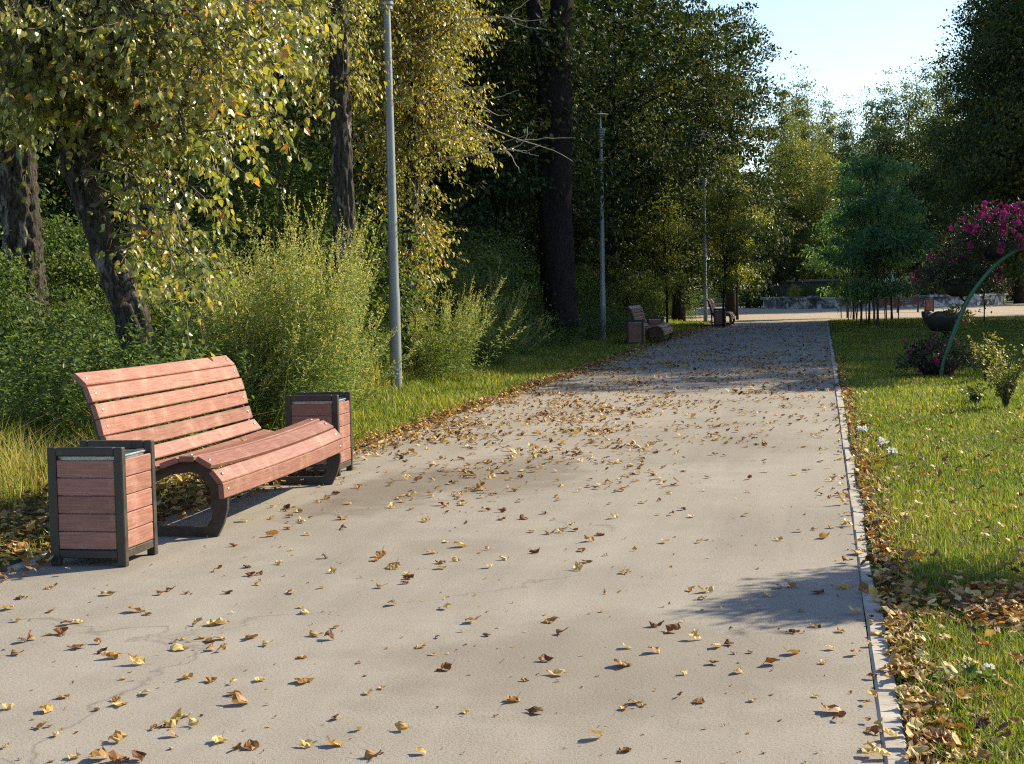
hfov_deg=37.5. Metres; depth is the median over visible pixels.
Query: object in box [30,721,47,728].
fallen leaf
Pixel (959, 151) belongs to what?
woodland tree
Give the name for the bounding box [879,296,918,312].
park bench
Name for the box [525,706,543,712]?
fallen leaf
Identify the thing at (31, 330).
shrub
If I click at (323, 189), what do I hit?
understory tree
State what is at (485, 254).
shrub
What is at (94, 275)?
shrub
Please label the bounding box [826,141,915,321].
feathery tree
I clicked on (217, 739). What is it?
fallen leaf
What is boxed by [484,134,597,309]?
understory tree
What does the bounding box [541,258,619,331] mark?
shrub
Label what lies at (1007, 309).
plaza
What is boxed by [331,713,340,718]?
fallen leaf
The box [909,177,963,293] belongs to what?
understory tree
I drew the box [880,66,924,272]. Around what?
birch tree
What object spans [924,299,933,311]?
litter bin
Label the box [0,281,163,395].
shrub
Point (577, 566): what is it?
fallen leaf
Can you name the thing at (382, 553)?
fallen leaf
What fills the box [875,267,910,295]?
fountain
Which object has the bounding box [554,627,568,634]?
fallen leaf
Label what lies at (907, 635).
fallen leaf
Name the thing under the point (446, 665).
fallen leaf
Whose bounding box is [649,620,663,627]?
fallen leaf
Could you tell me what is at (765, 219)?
sapling
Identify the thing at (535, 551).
fallen leaf
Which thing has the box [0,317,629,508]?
tall dry grass
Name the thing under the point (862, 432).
white flower
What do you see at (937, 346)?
petunia plant
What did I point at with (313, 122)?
woodland tree
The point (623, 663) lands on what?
fallen leaf
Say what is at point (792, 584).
fallen leaf
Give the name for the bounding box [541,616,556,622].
fallen leaf
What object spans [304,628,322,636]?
fallen leaf
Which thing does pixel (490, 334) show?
mugwort
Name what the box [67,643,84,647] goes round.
fallen leaf
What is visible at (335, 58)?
poplar tree
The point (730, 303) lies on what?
woodland tree
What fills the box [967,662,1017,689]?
white flower
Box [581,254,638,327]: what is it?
shrub
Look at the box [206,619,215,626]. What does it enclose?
fallen leaf
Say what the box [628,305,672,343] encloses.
park bench
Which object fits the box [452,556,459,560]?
fallen leaf
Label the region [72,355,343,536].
park bench
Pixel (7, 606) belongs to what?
fallen leaf
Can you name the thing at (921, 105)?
birch tree
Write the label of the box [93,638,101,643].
fallen leaf
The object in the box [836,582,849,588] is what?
fallen leaf
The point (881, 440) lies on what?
white flower
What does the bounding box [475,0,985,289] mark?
sky
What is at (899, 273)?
understory tree
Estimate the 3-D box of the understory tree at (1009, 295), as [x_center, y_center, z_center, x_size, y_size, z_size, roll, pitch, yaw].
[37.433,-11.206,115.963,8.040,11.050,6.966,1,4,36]
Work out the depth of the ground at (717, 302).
142.36 m
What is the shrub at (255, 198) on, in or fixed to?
on the ground at (717, 302)
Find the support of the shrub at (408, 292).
on the ground at (717, 302)
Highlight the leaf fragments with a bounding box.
[2,402,864,763]
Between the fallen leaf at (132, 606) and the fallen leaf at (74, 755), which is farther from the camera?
the fallen leaf at (132, 606)
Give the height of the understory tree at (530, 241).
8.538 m
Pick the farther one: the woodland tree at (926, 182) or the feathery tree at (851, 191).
the woodland tree at (926, 182)
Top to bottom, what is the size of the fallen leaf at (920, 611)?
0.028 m
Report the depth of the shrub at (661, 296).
62.89 m
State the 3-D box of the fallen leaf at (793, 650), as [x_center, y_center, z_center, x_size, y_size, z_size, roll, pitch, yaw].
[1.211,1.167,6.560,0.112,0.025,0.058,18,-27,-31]
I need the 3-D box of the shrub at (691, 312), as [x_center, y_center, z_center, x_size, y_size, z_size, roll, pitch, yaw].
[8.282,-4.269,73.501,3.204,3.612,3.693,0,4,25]
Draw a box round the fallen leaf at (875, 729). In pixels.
[860,725,883,734]
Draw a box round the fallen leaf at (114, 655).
[101,651,122,658]
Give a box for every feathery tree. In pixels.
[796,150,883,319]
[802,160,868,317]
[824,130,917,323]
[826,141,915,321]
[835,99,944,326]
[846,129,932,318]
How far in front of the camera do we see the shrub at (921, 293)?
105.02 m
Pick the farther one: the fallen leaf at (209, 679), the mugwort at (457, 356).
the mugwort at (457, 356)
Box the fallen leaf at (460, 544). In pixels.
[453,541,467,546]
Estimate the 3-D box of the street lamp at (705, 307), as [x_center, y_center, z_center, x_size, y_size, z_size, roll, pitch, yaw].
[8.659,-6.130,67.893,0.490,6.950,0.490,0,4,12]
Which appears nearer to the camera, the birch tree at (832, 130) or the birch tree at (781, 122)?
the birch tree at (781, 122)
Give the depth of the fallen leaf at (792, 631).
6.97 m
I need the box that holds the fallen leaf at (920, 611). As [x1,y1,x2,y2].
[916,607,929,613]
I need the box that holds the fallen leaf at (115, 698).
[111,692,121,700]
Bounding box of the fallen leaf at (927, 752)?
[920,750,931,754]
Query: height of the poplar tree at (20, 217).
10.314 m
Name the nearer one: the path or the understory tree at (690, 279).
the path
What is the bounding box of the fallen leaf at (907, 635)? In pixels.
[903,629,916,639]
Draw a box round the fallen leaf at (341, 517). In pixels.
[334,513,349,519]
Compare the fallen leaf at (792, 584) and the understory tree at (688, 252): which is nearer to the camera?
the fallen leaf at (792, 584)
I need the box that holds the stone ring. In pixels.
[760,293,1007,308]
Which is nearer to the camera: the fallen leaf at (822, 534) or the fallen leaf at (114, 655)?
the fallen leaf at (114, 655)
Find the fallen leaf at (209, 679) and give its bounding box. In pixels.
[205,676,216,683]
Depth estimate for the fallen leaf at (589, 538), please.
9.62 m
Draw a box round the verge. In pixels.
[0,322,713,573]
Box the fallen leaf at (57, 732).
[52,726,62,734]
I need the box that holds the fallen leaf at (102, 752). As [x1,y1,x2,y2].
[88,741,108,757]
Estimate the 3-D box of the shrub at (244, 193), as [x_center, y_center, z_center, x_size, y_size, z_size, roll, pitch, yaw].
[-4.841,-2.336,28.337,6.694,6.546,5.807,-3,4,-21]
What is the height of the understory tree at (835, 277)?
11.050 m
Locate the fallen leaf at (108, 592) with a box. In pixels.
[100,591,115,594]
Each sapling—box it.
[622,172,716,323]
[684,152,790,319]
[686,162,772,326]
[972,285,991,321]
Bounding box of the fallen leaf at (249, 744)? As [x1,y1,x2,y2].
[243,738,258,751]
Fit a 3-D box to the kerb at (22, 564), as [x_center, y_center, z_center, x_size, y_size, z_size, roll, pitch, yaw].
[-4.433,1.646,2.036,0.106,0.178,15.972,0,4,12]
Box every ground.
[159,284,1009,686]
[941,592,1023,631]
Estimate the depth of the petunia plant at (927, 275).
25.22 m
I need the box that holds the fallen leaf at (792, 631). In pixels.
[785,629,799,632]
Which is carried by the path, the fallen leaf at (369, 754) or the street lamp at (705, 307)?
the fallen leaf at (369, 754)
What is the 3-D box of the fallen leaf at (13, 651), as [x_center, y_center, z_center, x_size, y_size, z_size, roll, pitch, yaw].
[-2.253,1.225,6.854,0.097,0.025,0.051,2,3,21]
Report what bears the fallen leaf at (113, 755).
on the path
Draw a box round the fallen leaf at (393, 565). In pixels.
[388,558,400,569]
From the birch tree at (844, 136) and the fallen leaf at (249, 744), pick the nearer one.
the fallen leaf at (249, 744)
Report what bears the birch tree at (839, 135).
on the ground at (717, 302)
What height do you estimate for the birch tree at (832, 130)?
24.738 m
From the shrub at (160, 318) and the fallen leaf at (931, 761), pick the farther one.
the shrub at (160, 318)
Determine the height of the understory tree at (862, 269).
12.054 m
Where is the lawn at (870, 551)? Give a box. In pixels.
[827,317,1023,763]
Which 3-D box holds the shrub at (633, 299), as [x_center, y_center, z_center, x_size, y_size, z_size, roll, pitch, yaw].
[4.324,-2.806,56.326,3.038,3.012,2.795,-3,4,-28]
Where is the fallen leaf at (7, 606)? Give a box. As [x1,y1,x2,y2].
[0,605,14,608]
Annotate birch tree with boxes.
[281,0,571,372]
[757,73,828,264]
[768,80,811,173]
[773,63,834,265]
[809,85,845,207]
[813,110,835,153]
[827,110,853,182]
[829,93,874,205]
[852,86,907,192]
[865,66,918,228]
[865,89,898,186]
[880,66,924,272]
[899,53,938,222]
[901,37,961,251]
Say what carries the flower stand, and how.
on the lawn at (870, 551)
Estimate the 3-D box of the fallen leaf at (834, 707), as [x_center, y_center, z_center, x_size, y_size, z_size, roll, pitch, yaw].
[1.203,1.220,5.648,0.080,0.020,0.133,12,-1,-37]
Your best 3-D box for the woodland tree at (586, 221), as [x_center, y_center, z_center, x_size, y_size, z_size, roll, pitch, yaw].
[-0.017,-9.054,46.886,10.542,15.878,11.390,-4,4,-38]
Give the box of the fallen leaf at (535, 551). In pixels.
[529,547,539,553]
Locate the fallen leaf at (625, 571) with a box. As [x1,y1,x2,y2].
[619,569,628,573]
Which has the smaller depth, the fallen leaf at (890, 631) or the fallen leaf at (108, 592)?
the fallen leaf at (890, 631)
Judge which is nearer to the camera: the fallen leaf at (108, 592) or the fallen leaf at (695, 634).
the fallen leaf at (695, 634)
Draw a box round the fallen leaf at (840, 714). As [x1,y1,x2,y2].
[832,711,849,719]
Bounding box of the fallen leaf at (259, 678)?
[255,674,265,680]
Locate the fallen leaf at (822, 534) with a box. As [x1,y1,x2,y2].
[819,532,829,536]
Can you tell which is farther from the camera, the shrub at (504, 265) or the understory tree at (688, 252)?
the understory tree at (688, 252)
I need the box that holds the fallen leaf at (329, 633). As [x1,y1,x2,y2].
[324,630,333,638]
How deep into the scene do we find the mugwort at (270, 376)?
16.52 m
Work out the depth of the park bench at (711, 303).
62.41 m
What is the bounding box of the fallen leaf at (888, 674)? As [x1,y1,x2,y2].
[884,670,895,677]
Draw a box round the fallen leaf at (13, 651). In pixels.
[10,649,24,655]
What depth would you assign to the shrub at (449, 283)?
31.06 m
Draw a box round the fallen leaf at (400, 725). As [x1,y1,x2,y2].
[394,721,408,731]
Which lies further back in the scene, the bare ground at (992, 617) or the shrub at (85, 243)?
the shrub at (85, 243)
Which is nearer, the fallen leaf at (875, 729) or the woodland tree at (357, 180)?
the fallen leaf at (875, 729)
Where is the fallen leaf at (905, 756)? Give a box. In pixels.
[899,755,914,758]
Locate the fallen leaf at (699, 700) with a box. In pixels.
[692,696,704,702]
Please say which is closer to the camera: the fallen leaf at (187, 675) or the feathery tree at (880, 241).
the fallen leaf at (187, 675)
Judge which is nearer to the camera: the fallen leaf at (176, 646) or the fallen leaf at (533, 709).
the fallen leaf at (533, 709)
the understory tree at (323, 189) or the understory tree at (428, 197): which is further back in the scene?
the understory tree at (428, 197)
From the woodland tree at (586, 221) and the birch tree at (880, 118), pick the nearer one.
the woodland tree at (586, 221)
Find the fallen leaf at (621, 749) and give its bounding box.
[619,747,632,752]
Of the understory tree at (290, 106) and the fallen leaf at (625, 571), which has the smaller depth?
the fallen leaf at (625, 571)
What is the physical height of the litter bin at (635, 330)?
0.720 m
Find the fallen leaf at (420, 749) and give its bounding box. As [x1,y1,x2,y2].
[416,746,425,752]
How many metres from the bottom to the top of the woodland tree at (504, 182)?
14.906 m
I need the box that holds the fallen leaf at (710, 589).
[698,584,717,592]
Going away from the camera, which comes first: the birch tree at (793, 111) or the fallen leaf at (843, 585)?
the fallen leaf at (843, 585)
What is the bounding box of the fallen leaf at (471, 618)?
[465,615,480,620]
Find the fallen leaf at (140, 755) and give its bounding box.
[131,749,145,761]
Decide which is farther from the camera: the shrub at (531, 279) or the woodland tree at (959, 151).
the woodland tree at (959, 151)
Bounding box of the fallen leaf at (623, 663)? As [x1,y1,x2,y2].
[614,659,631,665]
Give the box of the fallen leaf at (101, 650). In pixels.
[97,647,106,653]
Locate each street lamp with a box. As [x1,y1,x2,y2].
[379,0,401,390]
[593,113,607,338]
[699,168,707,321]
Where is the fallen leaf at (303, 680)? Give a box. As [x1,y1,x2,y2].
[294,673,313,683]
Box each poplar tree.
[0,0,347,427]
[0,111,59,361]
[266,0,476,386]
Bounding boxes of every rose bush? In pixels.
[951,377,988,403]
[967,331,1004,381]
[974,344,1023,407]
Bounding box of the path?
[0,321,882,763]
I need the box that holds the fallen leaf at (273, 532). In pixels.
[265,530,279,534]
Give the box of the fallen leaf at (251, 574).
[245,571,254,576]
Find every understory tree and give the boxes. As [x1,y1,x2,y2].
[0,85,191,301]
[0,134,112,309]
[79,3,331,311]
[261,50,398,241]
[287,80,396,286]
[355,128,485,272]
[446,178,539,281]
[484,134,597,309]
[578,182,647,291]
[591,131,688,308]
[640,174,722,318]
[658,181,713,314]
[659,184,725,314]
[718,167,798,307]
[753,182,817,304]
[761,191,831,284]
[786,198,833,279]
[822,235,850,281]
[837,184,883,279]
[875,180,912,279]
[894,172,954,293]
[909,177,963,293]
[931,177,986,292]
[941,210,1013,301]
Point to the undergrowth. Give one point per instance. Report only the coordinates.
(59, 396)
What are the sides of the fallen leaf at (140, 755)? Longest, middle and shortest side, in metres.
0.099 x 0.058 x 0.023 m
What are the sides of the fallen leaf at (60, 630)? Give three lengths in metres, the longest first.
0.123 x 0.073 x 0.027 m
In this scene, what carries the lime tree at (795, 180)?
on the ground at (717, 302)
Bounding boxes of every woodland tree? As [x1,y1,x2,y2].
[37,2,354,318]
[62,1,382,307]
[255,0,472,296]
[293,1,529,253]
[308,0,613,300]
[386,0,677,289]
[412,3,531,238]
[470,0,709,269]
[474,0,754,319]
[525,15,663,250]
[575,0,758,293]
[596,0,790,321]
[658,0,810,315]
[895,53,985,274]
[909,0,1017,292]
[918,30,1013,298]
[920,0,1023,303]
[938,27,994,115]
[941,0,1023,294]
[961,0,1023,130]
[1010,2,1023,113]
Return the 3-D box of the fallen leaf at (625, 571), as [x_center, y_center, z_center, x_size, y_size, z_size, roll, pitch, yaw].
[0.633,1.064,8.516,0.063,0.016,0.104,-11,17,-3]
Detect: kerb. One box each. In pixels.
[1,553,46,574]
[826,321,909,763]
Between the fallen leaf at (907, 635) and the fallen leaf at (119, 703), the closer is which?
the fallen leaf at (119, 703)
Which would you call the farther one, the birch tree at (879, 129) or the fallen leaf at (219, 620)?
the birch tree at (879, 129)
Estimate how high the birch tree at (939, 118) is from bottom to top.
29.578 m
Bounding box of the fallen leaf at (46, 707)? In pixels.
[39,701,52,712]
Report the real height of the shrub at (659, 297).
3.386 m
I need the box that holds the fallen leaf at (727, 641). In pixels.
[723,638,733,644]
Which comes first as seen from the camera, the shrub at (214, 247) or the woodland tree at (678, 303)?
the shrub at (214, 247)
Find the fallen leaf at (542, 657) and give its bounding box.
[533,654,552,660]
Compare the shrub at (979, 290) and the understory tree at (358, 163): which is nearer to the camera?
the understory tree at (358, 163)
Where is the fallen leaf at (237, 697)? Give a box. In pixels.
[231,690,249,703]
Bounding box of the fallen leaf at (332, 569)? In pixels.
[329,566,336,573]
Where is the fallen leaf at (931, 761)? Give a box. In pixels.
[927,758,938,763]
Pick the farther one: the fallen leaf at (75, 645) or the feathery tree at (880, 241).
the feathery tree at (880, 241)
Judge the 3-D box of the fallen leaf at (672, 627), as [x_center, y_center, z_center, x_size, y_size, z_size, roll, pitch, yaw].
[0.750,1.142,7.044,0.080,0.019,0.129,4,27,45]
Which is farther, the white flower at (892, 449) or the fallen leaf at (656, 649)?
the white flower at (892, 449)
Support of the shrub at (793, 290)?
on the stone ring
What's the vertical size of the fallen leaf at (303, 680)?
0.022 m
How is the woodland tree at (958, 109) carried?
on the ground at (717, 302)
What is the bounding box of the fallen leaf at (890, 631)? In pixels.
[884,630,897,633]
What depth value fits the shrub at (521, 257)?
38.85 m
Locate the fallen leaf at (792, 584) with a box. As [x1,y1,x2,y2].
[785,579,801,587]
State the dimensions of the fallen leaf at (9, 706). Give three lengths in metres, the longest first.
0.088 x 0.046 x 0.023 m
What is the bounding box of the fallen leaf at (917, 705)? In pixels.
[898,703,921,711]
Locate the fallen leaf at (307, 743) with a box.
[293,739,316,748]
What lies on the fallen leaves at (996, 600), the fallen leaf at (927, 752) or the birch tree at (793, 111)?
the fallen leaf at (927, 752)
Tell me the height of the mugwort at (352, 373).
2.719 m
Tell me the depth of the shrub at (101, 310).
19.69 m
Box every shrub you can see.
[0,166,211,351]
[0,190,170,362]
[0,227,76,396]
[0,276,94,407]
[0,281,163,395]
[50,249,186,364]
[91,89,429,348]
[99,94,446,375]
[105,261,243,395]
[125,151,365,309]
[135,222,321,329]
[177,185,380,359]
[216,177,450,369]
[327,242,431,347]
[359,239,498,350]
[367,213,511,353]
[418,211,555,346]
[445,228,547,336]
[473,227,595,335]
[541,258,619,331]
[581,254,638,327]
[619,256,673,316]
[619,267,668,323]
[635,271,669,319]
[658,257,711,320]
[690,270,721,302]
[710,280,740,300]
[738,273,762,301]
[784,283,802,297]
[796,281,814,297]
[815,282,828,296]
[912,273,930,294]
[937,282,947,294]
[976,287,989,293]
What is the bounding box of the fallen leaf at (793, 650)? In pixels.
[785,649,799,652]
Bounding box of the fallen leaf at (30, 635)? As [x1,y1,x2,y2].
[27,630,34,639]
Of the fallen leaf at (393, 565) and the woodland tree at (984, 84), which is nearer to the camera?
the fallen leaf at (393, 565)
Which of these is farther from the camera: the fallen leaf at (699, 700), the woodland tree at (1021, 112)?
the woodland tree at (1021, 112)
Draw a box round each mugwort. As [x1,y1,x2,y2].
[142,177,385,437]
[191,224,372,440]
[277,205,386,421]
[308,326,426,410]
[367,273,532,383]
[447,256,558,366]
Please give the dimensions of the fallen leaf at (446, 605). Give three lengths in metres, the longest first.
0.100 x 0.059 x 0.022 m
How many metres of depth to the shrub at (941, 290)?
102.38 m
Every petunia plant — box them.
[893,323,981,377]
[899,244,1008,296]
[939,197,1023,255]
[941,303,975,327]
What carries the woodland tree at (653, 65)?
on the ground at (717, 302)
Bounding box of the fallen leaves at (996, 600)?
[0,324,1023,763]
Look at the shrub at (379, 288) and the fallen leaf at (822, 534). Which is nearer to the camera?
the fallen leaf at (822, 534)
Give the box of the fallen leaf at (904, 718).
[900,715,912,721]
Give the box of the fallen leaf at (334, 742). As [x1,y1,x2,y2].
[326,735,342,745]
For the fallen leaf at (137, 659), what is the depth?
6.64 m
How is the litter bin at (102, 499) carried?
on the path
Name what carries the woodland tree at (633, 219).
on the ground at (717, 302)
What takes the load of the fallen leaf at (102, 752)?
on the path
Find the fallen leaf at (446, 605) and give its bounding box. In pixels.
[438,603,450,608]
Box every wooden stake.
[861,298,862,324]
[873,300,875,324]
[884,298,885,325]
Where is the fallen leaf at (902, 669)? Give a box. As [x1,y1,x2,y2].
[897,666,910,673]
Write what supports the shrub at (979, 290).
on the stone ring
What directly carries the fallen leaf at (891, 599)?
on the fallen leaves at (996, 600)
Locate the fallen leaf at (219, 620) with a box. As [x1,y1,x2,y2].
[209,617,229,623]
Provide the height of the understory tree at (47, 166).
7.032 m
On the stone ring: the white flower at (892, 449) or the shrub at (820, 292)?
the shrub at (820, 292)
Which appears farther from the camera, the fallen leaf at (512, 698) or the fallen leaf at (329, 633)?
the fallen leaf at (329, 633)
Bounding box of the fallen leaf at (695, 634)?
[685,631,701,639]
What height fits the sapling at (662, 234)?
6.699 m
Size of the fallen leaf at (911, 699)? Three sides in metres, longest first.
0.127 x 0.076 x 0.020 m
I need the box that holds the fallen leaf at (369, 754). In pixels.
[361,748,381,758]
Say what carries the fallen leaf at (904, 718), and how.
on the kerb at (887, 706)
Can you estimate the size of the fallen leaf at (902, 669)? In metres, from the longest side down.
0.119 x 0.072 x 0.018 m
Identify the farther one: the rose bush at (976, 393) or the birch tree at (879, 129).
the birch tree at (879, 129)
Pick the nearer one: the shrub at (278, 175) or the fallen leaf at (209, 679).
the fallen leaf at (209, 679)
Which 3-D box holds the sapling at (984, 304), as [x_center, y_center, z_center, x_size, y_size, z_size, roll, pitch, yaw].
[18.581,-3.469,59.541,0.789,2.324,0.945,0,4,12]
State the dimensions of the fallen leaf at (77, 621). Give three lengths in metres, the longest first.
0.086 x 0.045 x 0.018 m
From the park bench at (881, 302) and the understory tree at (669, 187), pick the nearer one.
the understory tree at (669, 187)
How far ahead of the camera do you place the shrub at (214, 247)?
22.91 m
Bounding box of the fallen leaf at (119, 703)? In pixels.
[111,699,127,705]
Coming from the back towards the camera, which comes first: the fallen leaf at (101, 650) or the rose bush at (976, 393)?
the rose bush at (976, 393)
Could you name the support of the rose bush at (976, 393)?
on the lawn at (870, 551)
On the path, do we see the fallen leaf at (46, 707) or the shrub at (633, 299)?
the fallen leaf at (46, 707)
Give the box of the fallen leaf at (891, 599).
[886,597,896,602]
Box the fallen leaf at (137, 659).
[128,653,144,663]
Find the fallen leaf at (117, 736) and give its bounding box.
[108,729,127,742]
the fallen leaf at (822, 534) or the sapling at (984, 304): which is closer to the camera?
the fallen leaf at (822, 534)
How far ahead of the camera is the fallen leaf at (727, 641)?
6.76 m
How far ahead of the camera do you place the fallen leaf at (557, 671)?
6.30 m
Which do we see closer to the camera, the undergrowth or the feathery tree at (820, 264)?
the undergrowth
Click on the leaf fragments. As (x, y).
(508, 610)
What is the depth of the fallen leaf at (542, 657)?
6.54 m
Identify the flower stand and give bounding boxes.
[921,239,1023,376]
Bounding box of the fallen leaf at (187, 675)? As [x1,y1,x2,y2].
[180,673,193,678]
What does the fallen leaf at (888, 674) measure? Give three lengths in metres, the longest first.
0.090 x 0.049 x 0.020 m
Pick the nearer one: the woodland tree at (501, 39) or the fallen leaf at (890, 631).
the fallen leaf at (890, 631)
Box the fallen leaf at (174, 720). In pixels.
[160,707,181,726]
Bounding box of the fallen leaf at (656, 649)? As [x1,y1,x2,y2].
[649,644,659,652]
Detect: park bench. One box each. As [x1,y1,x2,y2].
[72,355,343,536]
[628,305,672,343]
[707,299,734,325]
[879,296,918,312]
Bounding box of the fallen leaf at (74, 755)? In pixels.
[68,748,80,758]
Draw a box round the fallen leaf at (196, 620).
[192,617,202,625]
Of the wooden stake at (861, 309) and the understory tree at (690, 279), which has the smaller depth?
the wooden stake at (861, 309)
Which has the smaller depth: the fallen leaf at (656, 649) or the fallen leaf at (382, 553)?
the fallen leaf at (656, 649)
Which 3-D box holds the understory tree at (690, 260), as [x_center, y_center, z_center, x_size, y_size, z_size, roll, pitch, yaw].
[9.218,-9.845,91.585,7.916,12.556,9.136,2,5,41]
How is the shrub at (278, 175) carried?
on the ground at (717, 302)
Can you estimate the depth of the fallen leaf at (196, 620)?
7.40 m
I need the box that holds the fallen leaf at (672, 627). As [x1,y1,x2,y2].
[665,622,680,632]
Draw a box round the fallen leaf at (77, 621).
[72,619,82,623]
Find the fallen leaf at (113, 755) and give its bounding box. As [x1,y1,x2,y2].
[107,750,129,760]
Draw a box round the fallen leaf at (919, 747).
[906,735,928,756]
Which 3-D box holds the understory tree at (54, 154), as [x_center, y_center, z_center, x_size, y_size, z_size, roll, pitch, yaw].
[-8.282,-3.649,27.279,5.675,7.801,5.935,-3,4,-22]
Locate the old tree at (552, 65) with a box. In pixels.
[447,0,649,327]
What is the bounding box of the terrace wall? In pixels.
[773,279,841,296]
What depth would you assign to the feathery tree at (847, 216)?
58.81 m
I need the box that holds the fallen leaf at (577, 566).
[573,561,583,570]
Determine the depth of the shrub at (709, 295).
156.64 m
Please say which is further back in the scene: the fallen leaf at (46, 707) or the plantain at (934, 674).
the plantain at (934, 674)
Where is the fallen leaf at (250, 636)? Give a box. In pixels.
[245,634,257,637]
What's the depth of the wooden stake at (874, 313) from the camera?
59.38 m
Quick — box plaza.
[665,301,1023,321]
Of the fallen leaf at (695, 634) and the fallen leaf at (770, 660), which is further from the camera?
the fallen leaf at (695, 634)
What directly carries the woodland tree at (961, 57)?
on the ground at (717, 302)
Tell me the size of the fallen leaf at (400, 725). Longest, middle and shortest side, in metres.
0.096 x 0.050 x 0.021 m
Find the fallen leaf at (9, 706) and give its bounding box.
[0,703,15,709]
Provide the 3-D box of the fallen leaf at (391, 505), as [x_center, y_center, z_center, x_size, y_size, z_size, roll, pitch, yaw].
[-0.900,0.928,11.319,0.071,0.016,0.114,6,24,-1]
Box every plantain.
[925,665,961,680]
[941,661,981,685]
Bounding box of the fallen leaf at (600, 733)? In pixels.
[585,728,602,735]
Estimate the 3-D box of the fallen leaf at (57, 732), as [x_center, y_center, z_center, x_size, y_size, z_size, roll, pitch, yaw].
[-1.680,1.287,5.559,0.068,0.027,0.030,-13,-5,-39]
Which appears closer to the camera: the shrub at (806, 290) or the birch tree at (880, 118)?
the shrub at (806, 290)
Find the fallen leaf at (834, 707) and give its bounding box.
[821,703,840,711]
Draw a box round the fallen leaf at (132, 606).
[128,605,144,611]
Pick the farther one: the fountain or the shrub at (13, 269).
the fountain
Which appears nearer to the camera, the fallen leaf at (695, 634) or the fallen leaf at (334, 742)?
the fallen leaf at (334, 742)
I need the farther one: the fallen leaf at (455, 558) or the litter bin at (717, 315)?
the litter bin at (717, 315)
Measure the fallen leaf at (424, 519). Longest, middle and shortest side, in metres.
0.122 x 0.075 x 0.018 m
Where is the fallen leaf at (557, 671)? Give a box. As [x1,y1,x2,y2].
[546,669,571,674]
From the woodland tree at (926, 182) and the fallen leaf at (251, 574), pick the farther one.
the woodland tree at (926, 182)
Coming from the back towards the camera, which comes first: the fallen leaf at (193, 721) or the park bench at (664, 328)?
the park bench at (664, 328)
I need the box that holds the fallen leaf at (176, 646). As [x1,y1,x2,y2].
[163,643,188,650]
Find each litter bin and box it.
[47,440,157,566]
[285,392,352,475]
[626,320,645,344]
[647,317,663,338]
[713,309,725,325]
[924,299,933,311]
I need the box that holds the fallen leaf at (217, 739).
[212,730,227,742]
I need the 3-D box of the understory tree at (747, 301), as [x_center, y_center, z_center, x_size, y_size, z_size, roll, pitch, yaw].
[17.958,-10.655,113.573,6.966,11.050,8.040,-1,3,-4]
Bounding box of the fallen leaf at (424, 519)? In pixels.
[420,517,429,521]
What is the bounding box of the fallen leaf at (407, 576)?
[403,574,414,579]
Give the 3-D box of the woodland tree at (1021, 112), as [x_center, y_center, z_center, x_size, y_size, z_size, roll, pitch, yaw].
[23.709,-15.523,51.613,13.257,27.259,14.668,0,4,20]
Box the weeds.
[55,269,660,383]
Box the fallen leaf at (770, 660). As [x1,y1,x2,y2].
[763,657,781,663]
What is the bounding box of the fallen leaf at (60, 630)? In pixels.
[53,624,68,635]
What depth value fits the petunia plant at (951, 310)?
25.39 m
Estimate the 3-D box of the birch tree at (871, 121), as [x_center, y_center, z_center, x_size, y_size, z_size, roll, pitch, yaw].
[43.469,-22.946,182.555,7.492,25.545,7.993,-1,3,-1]
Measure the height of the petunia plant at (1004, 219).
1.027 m
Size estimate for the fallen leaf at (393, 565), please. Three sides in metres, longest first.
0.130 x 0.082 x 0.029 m
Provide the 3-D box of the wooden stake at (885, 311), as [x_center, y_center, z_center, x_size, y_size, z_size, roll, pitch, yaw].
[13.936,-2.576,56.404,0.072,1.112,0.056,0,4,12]
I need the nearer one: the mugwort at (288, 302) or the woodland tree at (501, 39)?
the mugwort at (288, 302)
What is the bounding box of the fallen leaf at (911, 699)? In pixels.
[901,696,924,701]
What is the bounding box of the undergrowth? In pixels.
[0,308,257,460]
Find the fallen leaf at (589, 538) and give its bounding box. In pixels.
[584,534,593,540]
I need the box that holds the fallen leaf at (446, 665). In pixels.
[436,661,453,670]
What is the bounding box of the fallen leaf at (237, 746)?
[231,742,240,749]
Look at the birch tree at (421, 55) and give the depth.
26.29 m
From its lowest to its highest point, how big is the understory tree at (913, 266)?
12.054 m
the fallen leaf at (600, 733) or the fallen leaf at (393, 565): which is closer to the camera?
the fallen leaf at (600, 733)
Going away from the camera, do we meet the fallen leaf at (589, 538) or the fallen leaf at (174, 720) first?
the fallen leaf at (174, 720)
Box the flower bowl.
[916,356,958,376]
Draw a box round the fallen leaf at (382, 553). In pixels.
[375,547,386,557]
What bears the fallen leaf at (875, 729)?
on the path
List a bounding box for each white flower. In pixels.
[856,426,872,435]
[873,437,895,450]
[878,446,906,461]
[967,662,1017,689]
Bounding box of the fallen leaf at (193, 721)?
[184,716,198,725]
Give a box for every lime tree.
[761,117,838,296]
[794,134,846,281]
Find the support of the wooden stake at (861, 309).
on the lawn at (870, 551)
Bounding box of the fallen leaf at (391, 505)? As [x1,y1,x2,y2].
[387,502,396,508]
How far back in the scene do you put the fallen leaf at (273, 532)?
10.09 m
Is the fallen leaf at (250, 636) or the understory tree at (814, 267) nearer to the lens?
the fallen leaf at (250, 636)
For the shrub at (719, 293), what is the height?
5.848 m
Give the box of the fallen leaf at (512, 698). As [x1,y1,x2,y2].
[506,693,519,701]

